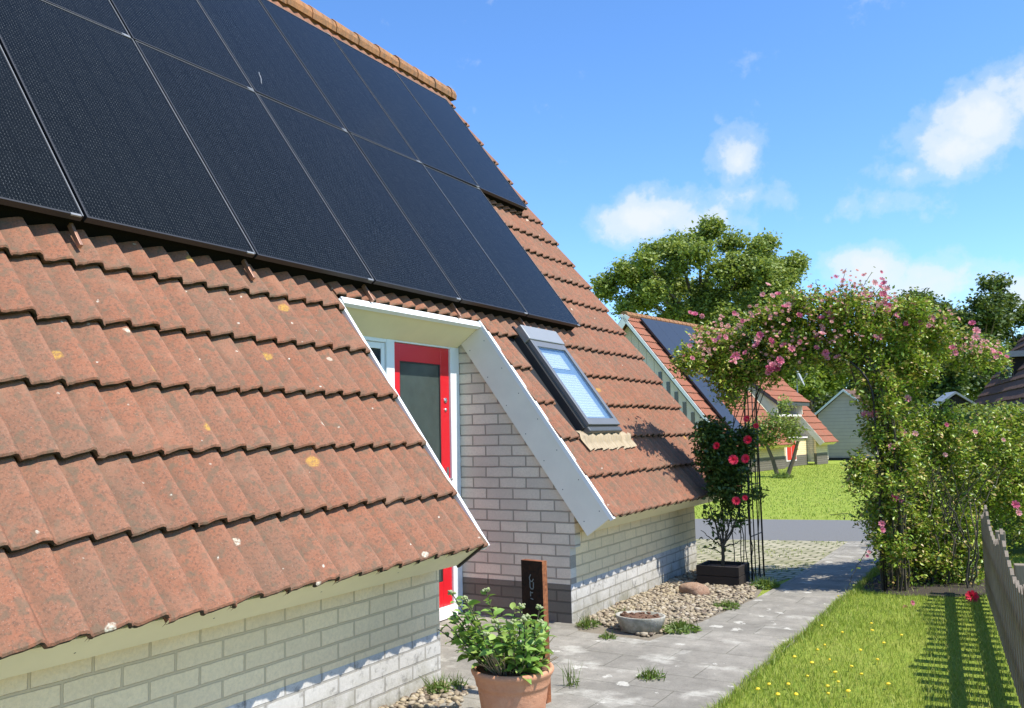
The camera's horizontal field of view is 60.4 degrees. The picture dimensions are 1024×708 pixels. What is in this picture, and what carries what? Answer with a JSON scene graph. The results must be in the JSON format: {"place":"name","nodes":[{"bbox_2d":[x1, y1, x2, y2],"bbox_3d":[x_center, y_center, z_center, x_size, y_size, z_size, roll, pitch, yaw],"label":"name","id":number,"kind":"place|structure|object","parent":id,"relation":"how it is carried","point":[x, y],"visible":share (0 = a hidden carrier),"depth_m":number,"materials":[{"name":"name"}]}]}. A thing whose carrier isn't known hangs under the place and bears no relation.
{"place":"outdoors","nodes":[
{"label":"outdoors","id":0,"kind":"place"},
{"bbox_2d":[424,541,879,707],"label":"path","id":1,"kind":"structure","parent":0,"point":[719,653],"depth_m":5.98,"materials":[{"name":"concrete"}]},
{"bbox_2d":[441,671,468,689],"bbox_3d":[-0.339,1.935,5.219,0.162,0.106,0.140,3,-7,-38],"label":"weed","id":2,"kind":"object","parent":1,"relation":"on","point":[454,683],"visible":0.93,"depth_m":5.21,"materials":[{"name":"green plant"}]},
{"bbox_2d":[471,657,553,707],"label":"plant pot","id":3,"kind":"object","parent":1,"relation":"on","point":[509,690],"visible":0.61,"depth_m":4.33,"materials":[{"name":"ceramic"}]},
{"bbox_2d":[438,587,557,683],"bbox_3d":[-0.084,1.423,4.529,0.635,0.418,0.532,-4,-6,30],"label":"potted plant","id":4,"kind":"object","parent":3,"relation":"on","point":[486,649],"visible":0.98,"depth_m":4.45,"materials":[{"name":"green plant"}]},
{"bbox_2d":[521,559,550,703],"bbox_3d":[0.135,1.565,4.972,0.158,0.785,0.048,-5,-7,38],"label":"sign post","id":5,"kind":"object","parent":1,"relation":"on","point":[534,583],"visible":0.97,"depth_m":4.97,"materials":[{"name":"metal"}]},
{"bbox_2d":[554,661,583,687],"bbox_3d":[0.353,1.878,5.213,0.209,0.184,0.122,1,-6,-22],"label":"weed","id":6,"kind":"object","parent":1,"relation":"on","point":[570,679],"visible":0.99,"depth_m":5.21,"materials":[{"name":"green plant"}]},
{"bbox_2d":[599,630,617,639],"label":"weed","id":7,"kind":"object","parent":1,"relation":"on","point":[610,636],"visible":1,"depth_m":6.38,"materials":[{"name":"green plant"}]},
{"bbox_2d":[634,665,667,681],"bbox_3d":[0.838,1.929,5.328,0.196,0.094,0.216,-2,-5,3],"label":"weed","id":8,"kind":"object","parent":1,"relation":"on","point":[653,676],"visible":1,"depth_m":5.33,"materials":[{"name":"green plant"}]},
{"bbox_2d":[301,0,1023,413],"label":"sky","id":9,"kind":"structure","parent":0,"point":[887,136],"materials":[{"name":"blue"}]},
{"bbox_2d":[696,539,847,581],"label":"driveway","id":10,"kind":"structure","parent":0,"point":[810,554],"depth_m":10.55,"materials":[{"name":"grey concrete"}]},
{"bbox_2d":[695,519,934,540],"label":"road","id":11,"kind":"structure","parent":0,"point":[816,530],"depth_m":12.93,"materials":[{"name":"grey asphalt"}]},
{"bbox_2d":[694,463,964,519],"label":"grass","id":12,"kind":"structure","parent":0,"point":[814,478],"depth_m":20.55,"materials":[{"name":"green plant"}]},
{"bbox_2d":[694,451,1023,707],"bbox_3d":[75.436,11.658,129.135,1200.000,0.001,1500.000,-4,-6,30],"label":"ground","id":13,"kind":"structure","parent":0,"point":[832,517],"depth_m":5.97,"materials":[{"name":"green plant"}]},
{"bbox_2d":[0,0,740,707],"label":"house","id":14,"kind":"structure","parent":13,"relation":"on","point":[226,484],"depth_m":4.58,"materials":[{"name":"tile"}]},
{"bbox_2d":[0,45,83,230],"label":"solar panel","id":15,"kind":"object","parent":14,"relation":"attached to","point":[35,189],"visible":1,"depth_m":4.33,"materials":[{"name":"black"}]},
{"bbox_2d":[67,223,82,248],"bbox_3d":[-3.213,-2.128,5.087,2.463,3.389,0.018,-4,-6,30],"label":"mounting rail","id":16,"kind":"object","parent":14,"relation":"attached to","point":[75,235],"visible":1,"depth_m":4.34,"materials":[{"name":"metal"}]},
{"bbox_2d":[43,0,129,35],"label":"solar panel","id":17,"kind":"object","parent":14,"relation":"attached to","point":[102,13],"visible":0.86,"depth_m":5.95,"materials":[{"name":"glass"}]},
{"bbox_2d":[0,0,255,265],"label":"solar panel","id":18,"kind":"object","parent":14,"relation":"attached to","point":[128,158],"visible":0.98,"depth_m":5.10,"materials":[{"name":"black"}]},
{"bbox_2d":[110,0,253,89],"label":"solar panel","id":19,"kind":"object","parent":14,"relation":"attached to","point":[185,31],"visible":0.84,"depth_m":6.75,"materials":[{"name":"glass"}]},
{"bbox_2d":[241,259,255,279],"bbox_3d":[-2.647,-2.052,6.057,2.463,3.389,0.018,-4,-6,30],"label":"mounting rail","id":20,"kind":"object","parent":14,"relation":"attached to","point":[250,273],"visible":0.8,"depth_m":5.31,"materials":[{"name":"metal"}]},
{"bbox_2d":[134,40,373,288],"bbox_3d":[-1.844,-1.300,6.205,0.154,2.049,1.129,-43,-23,20],"label":"solar panel","id":21,"kind":"object","parent":14,"relation":"attached to","point":[282,212],"visible":0.94,"depth_m":6.09,"materials":[{"name":"black"}]},
{"bbox_2d":[197,0,346,130],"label":"solar panel","id":22,"kind":"object","parent":14,"relation":"attached to","point":[267,60],"visible":0.93,"depth_m":7.80,"materials":[{"name":"glass"}]},
{"bbox_2d":[259,0,419,161],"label":"solar panel","id":23,"kind":"object","parent":14,"relation":"attached to","point":[355,105],"visible":0.91,"depth_m":8.82,"materials":[{"name":"glass"}]},
{"bbox_2d":[257,93,460,305],"bbox_3d":[-1.280,-1.222,7.175,0.154,2.049,1.129,-43,-23,20],"label":"solar panel","id":24,"kind":"object","parent":14,"relation":"attached to","point":[391,249],"visible":0.93,"depth_m":7.07,"materials":[{"name":"black"}]},
{"bbox_2d":[361,284,374,302],"bbox_3d":[-2.082,-1.975,7.026,2.463,3.389,0.018,-4,-6,30],"label":"mounting rail","id":25,"kind":"object","parent":14,"relation":"attached to","point":[367,293],"visible":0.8,"depth_m":6.28,"materials":[{"name":"metal"}]},
{"bbox_2d":[366,341,384,371],"bbox_3d":[-1.147,0.948,6.370,0.030,2.125,0.715,-4,-6,30],"label":"window","id":26,"kind":"structure","parent":14,"relation":"in","point":[378,348],"depth_m":6.71,"materials":[{"name":"white glass"}]},
{"bbox_2d":[332,36,479,187],"bbox_3d":[-1.188,-2.691,9.848,0.040,2.049,1.105,-43,-23,21],"label":"solar panel","id":27,"kind":"object","parent":14,"relation":"attached to","point":[425,140],"visible":0.91,"depth_m":9.79,"materials":[{"name":"glass"}]},
{"bbox_2d":[394,342,452,607],"bbox_3d":[-0.695,0.991,7.081,0.099,2.128,0.766,-4,-6,30],"label":"door","id":28,"kind":"structure","parent":14,"relation":"in","point":[421,372],"depth_m":7.24,"materials":[{"name":"red paint"}]},
{"bbox_2d":[350,133,527,319],"bbox_3d":[-0.711,-1.149,8.143,0.154,2.049,1.129,-43,-23,21],"label":"solar panel","id":29,"kind":"object","parent":14,"relation":"attached to","point":[477,281],"visible":0.94,"depth_m":8.04,"materials":[{"name":"black"}]},
{"bbox_2d":[450,303,461,318],"bbox_3d":[-1.516,-1.899,7.996,2.463,3.389,0.018,-4,-6,30],"label":"mounting rail","id":30,"kind":"object","parent":14,"relation":"attached to","point":[454,308],"visible":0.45,"depth_m":7.25,"materials":[{"name":"metal"}]},
{"bbox_2d":[395,71,527,214],"bbox_3d":[-0.663,-2.578,10.838,0.154,2.049,1.129,-43,-23,21],"label":"solar panel","id":31,"kind":"object","parent":14,"relation":"attached to","point":[486,174],"visible":0.91,"depth_m":10.76,"materials":[{"name":"black"}]},
{"bbox_2d":[424,165,579,330],"bbox_3d":[-0.150,-1.069,9.115,0.154,2.049,1.129,-43,-23,20],"label":"solar panel","id":32,"kind":"object","parent":14,"relation":"attached to","point":[533,290],"visible":0.94,"depth_m":9.03,"materials":[{"name":"black"}]},
{"bbox_2d":[507,325,636,450],"bbox_3d":[0.538,0.312,8.086,0.872,1.150,1.000,-4,-6,30],"label":"roof window","id":33,"kind":"structure","parent":14,"relation":"in","point":[576,399],"depth_m":7.92,"materials":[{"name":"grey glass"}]},
{"bbox_2d":[575,577,763,640],"bbox_3d":[1.659,2.193,7.940,1.020,0.001,3.550,-4,-6,30],"label":"gravel bed","id":34,"kind":"object","parent":13,"relation":"on","point":[600,629],"visible":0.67,"depth_m":6.68,"materials":[{"name":"stone"}]},
{"bbox_2d":[378,569,763,707],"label":"gravel","id":35,"kind":"structure","parent":34,"relation":"on","point":[668,599],"depth_m":7.41,"materials":[{"name":"beige gravel"}]},
{"bbox_2d":[419,671,451,693],"bbox_3d":[-0.455,1.922,5.158,0.221,0.122,0.189,-4,-6,30],"label":"weed","id":36,"kind":"object","parent":35,"relation":"on","point":[438,684],"visible":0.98,"depth_m":5.13,"materials":[{"name":"green plant"}]},
{"bbox_2d":[615,611,665,633],"bbox_3d":[0.967,2.020,6.622,0.388,0.134,0.303,-4,-6,30],"label":"planter bowl","id":37,"kind":"object","parent":35,"relation":"on","point":[632,622],"visible":0.99,"depth_m":6.53,"materials":[{"name":"concrete"}]},
{"bbox_2d":[678,582,709,595],"bbox_3d":[1.673,2.149,8.059,0.288,0.116,0.229,-4,-6,30],"label":"boulder","id":38,"kind":"object","parent":35,"relation":"on","point":[694,588],"visible":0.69,"depth_m":7.98,"materials":[{"name":"beige stone"}]},
{"bbox_2d":[696,560,749,585],"bbox_3d":[2.069,2.147,8.615,0.420,0.185,0.380,-4,-6,30],"label":"planter box","id":39,"kind":"object","parent":35,"relation":"on","point":[729,573],"visible":0.94,"depth_m":8.48,"materials":[{"name":"wood"}]},
{"bbox_2d":[688,414,769,565],"bbox_3d":[2.128,1.342,8.617,0.740,1.507,0.700,-4,-6,30],"label":"red rose","id":40,"kind":"object","parent":39,"relation":"in","point":[723,454],"visible":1,"depth_m":8.62,"materials":[{"name":"plant"}]},
{"bbox_2d":[576,614,600,628],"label":"weed","id":41,"kind":"object","parent":34,"relation":"on","point":[586,623],"visible":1,"depth_m":6.79,"materials":[{"name":"green plant"}]},
{"bbox_2d":[661,616,702,634],"bbox_3d":[1.255,2.033,6.600,0.355,0.117,0.343,-4,-6,30],"label":"weed","id":42,"kind":"object","parent":34,"relation":"on","point":[685,627],"visible":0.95,"depth_m":6.55,"materials":[{"name":"green plant"}]},
{"bbox_2d":[713,598,739,609],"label":"weed","id":43,"kind":"object","parent":34,"relation":"on","point":[727,603],"visible":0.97,"depth_m":7.38,"materials":[{"name":"green plant"}]},
{"bbox_2d":[587,213,811,336],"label":"deciduous tree","id":44,"kind":"object","parent":13,"relation":"on","point":[755,266],"visible":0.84,"depth_m":53.53,"materials":[{"name":"green plant"}]},
{"bbox_2d":[618,311,838,473],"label":"house","id":45,"kind":"structure","parent":13,"relation":"on","point":[690,399],"depth_m":32.42,"materials":[{"name":"tile"}]},
{"bbox_2d":[640,318,680,355],"bbox_3d":[5.471,-0.581,32.045,0.986,1.906,0.068,5,-48,-51],"label":"solar panel","id":46,"kind":"object","parent":45,"relation":"attached to","point":[661,337],"visible":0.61,"depth_m":31.99,"materials":[{"name":"glass"}]},
{"bbox_2d":[654,320,686,350],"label":"solar panel","id":47,"kind":"object","parent":45,"relation":"attached to","point":[670,333],"visible":0.53,"depth_m":32.90,"materials":[{"name":"glass"}]},
{"bbox_2d":[667,322,693,350],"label":"solar panel","id":48,"kind":"object","parent":45,"relation":"attached to","point":[680,332],"visible":0.51,"depth_m":33.75,"materials":[{"name":"glass"}]},
{"bbox_2d":[671,356,715,396],"bbox_3d":[6.447,0.801,31.165,0.986,1.906,0.068,5,-48,-51],"label":"solar panel","id":49,"kind":"object","parent":45,"relation":"attached to","point":[701,386],"visible":0.53,"depth_m":30.82,"materials":[{"name":"glass"}]},
{"bbox_2d":[680,325,710,357],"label":"solar panel","id":50,"kind":"object","parent":45,"relation":"attached to","point":[690,330],"visible":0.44,"depth_m":34.59,"materials":[{"name":"glass"}]},
{"bbox_2d":[699,370,725,396],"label":"solar panel","id":51,"kind":"object","parent":45,"relation":"attached to","point":[701,375],"visible":0.14,"depth_m":31.63,"materials":[{"name":"glass"}]},
{"bbox_2d":[704,396,741,431],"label":"solar panel","id":52,"kind":"object","parent":45,"relation":"attached to","point":[720,410],"visible":0.47,"depth_m":30.30,"materials":[{"name":"glass"}]},
{"bbox_2d":[787,447,791,459],"bbox_3d":[10.835,3.760,34.415,0.028,0.757,0.422,-5,-7,38],"label":"door","id":53,"kind":"structure","parent":45,"relation":"in","point":[789,453],"depth_m":34.37,"materials":[{"name":"red paint"}]},
{"bbox_2d":[796,371,807,392],"bbox_3d":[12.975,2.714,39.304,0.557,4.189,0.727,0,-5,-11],"label":"satellite dish","id":54,"kind":"object","parent":45,"relation":"attached to","point":[800,378],"visible":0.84,"depth_m":39.51,"materials":[{"name":"grey metal"}]},
{"bbox_2d":[748,574,781,588],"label":"weed","id":55,"kind":"object","parent":13,"relation":"on","point":[765,583],"visible":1,"depth_m":8.30,"materials":[{"name":"green plant"}]},
{"bbox_2d":[741,393,810,473],"bbox_3d":[8.177,2.564,27.558,2.187,2.630,1.314,0,-5,-15],"label":"standard tree","id":56,"kind":"object","parent":13,"relation":"on","point":[771,426],"visible":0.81,"depth_m":27.44,"materials":[{"name":"green plant"}]},
{"bbox_2d":[770,469,793,478],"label":"weed","id":57,"kind":"object","parent":13,"relation":"on","point":[784,475],"visible":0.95,"depth_m":26.75,"materials":[{"name":"green plant"}]},
{"bbox_2d":[768,345,858,413],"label":"lime tree","id":58,"kind":"object","parent":13,"relation":"on","point":[811,389],"visible":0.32,"depth_m":47.20,"materials":[{"name":"green plant"}]},
{"bbox_2d":[744,349,887,591],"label":"rose arch","id":59,"kind":"structure","parent":13,"relation":"on","point":[879,500],"depth_m":8.67,"materials":[{"name":"black metal"}]},
{"bbox_2d":[665,266,1014,595],"bbox_3d":[3.428,0.771,8.496,3.966,3.205,1.441,-1,-5,-6],"label":"climbing rose","id":60,"kind":"object","parent":59,"relation":"attached to","point":[779,332],"visible":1,"depth_m":8.32,"materials":[{"name":"green plant"}]},
{"bbox_2d":[812,389,838,411],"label":"dark shrub","id":61,"kind":"object","parent":13,"relation":"on","point":[820,401],"visible":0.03,"depth_m":45.53,"materials":[{"name":"green plant"}]},
{"bbox_2d":[815,389,885,459],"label":"shed","id":62,"kind":"structure","parent":13,"relation":"on","point":[836,414],"depth_m":40.23,"materials":[{"name":"grey wood"}]},
{"bbox_2d":[803,331,1015,440],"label":"wood","id":63,"kind":"object","parent":13,"relation":"on","point":[849,382],"depth_m":64.45,"materials":[{"name":"green plant"}]},
{"bbox_2d":[861,574,985,596],"bbox_3d":[3.905,2.175,8.284,1.080,0.001,1.300,-4,-6,30],"label":"flower bed","id":64,"kind":"object","parent":13,"relation":"on","point":[936,588],"visible":0.5,"depth_m":8.09,"materials":[{"name":"soil"}]},
{"bbox_2d":[851,384,1023,607],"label":"rose bush","id":65,"kind":"object","parent":64,"relation":"on","point":[956,534],"visible":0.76,"depth_m":8.73,"materials":[{"name":"green plant"}]},
{"bbox_2d":[891,286,960,439],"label":"dark tree","id":66,"kind":"object","parent":13,"relation":"on","point":[943,303],"visible":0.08,"depth_m":57.25,"materials":[{"name":"green plant"}]},
{"bbox_2d":[893,332,1010,407],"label":"dark shrub","id":67,"kind":"object","parent":13,"relation":"on","point":[970,384],"visible":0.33,"depth_m":46.68,"materials":[{"name":"green plant"}]},
{"bbox_2d":[929,391,977,480],"bbox_3d":[11.705,2.192,23.323,1.000,2.370,1.000,-2,-5,12],"label":"garden shelter","id":68,"kind":"object","parent":13,"relation":"on","point":[957,397],"visible":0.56,"depth_m":23.02,"materials":[{"name":"grey"}]},
{"bbox_2d":[949,271,1023,377],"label":"dark tree","id":69,"kind":"object","parent":13,"relation":"on","point":[993,315],"visible":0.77,"depth_m":55.02,"materials":[{"name":"green plant"}]},
{"bbox_2d":[949,399,1023,554],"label":"hedge","id":70,"kind":"object","parent":13,"relation":"on","point":[1014,551],"visible":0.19,"depth_m":10.25,"materials":[{"name":"green plant"}]},
{"bbox_2d":[971,335,1023,413],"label":"house","id":71,"kind":"structure","parent":13,"relation":"on","point":[1009,389],"depth_m":25.93,"materials":[{"name":"brown tile"}]},
{"bbox_2d":[981,505,1023,707],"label":"fence","id":72,"kind":"object","parent":13,"relation":"on","point":[1004,583],"visible":1,"depth_m":5.25,"materials":[{"name":"grey wood"}]},
{"bbox_2d":[999,299,1023,350],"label":"dark tree","id":73,"kind":"object","parent":13,"relation":"on","point":[1019,323],"visible":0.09,"depth_m":56.93,"materials":[{"name":"green plant"}]}
]}

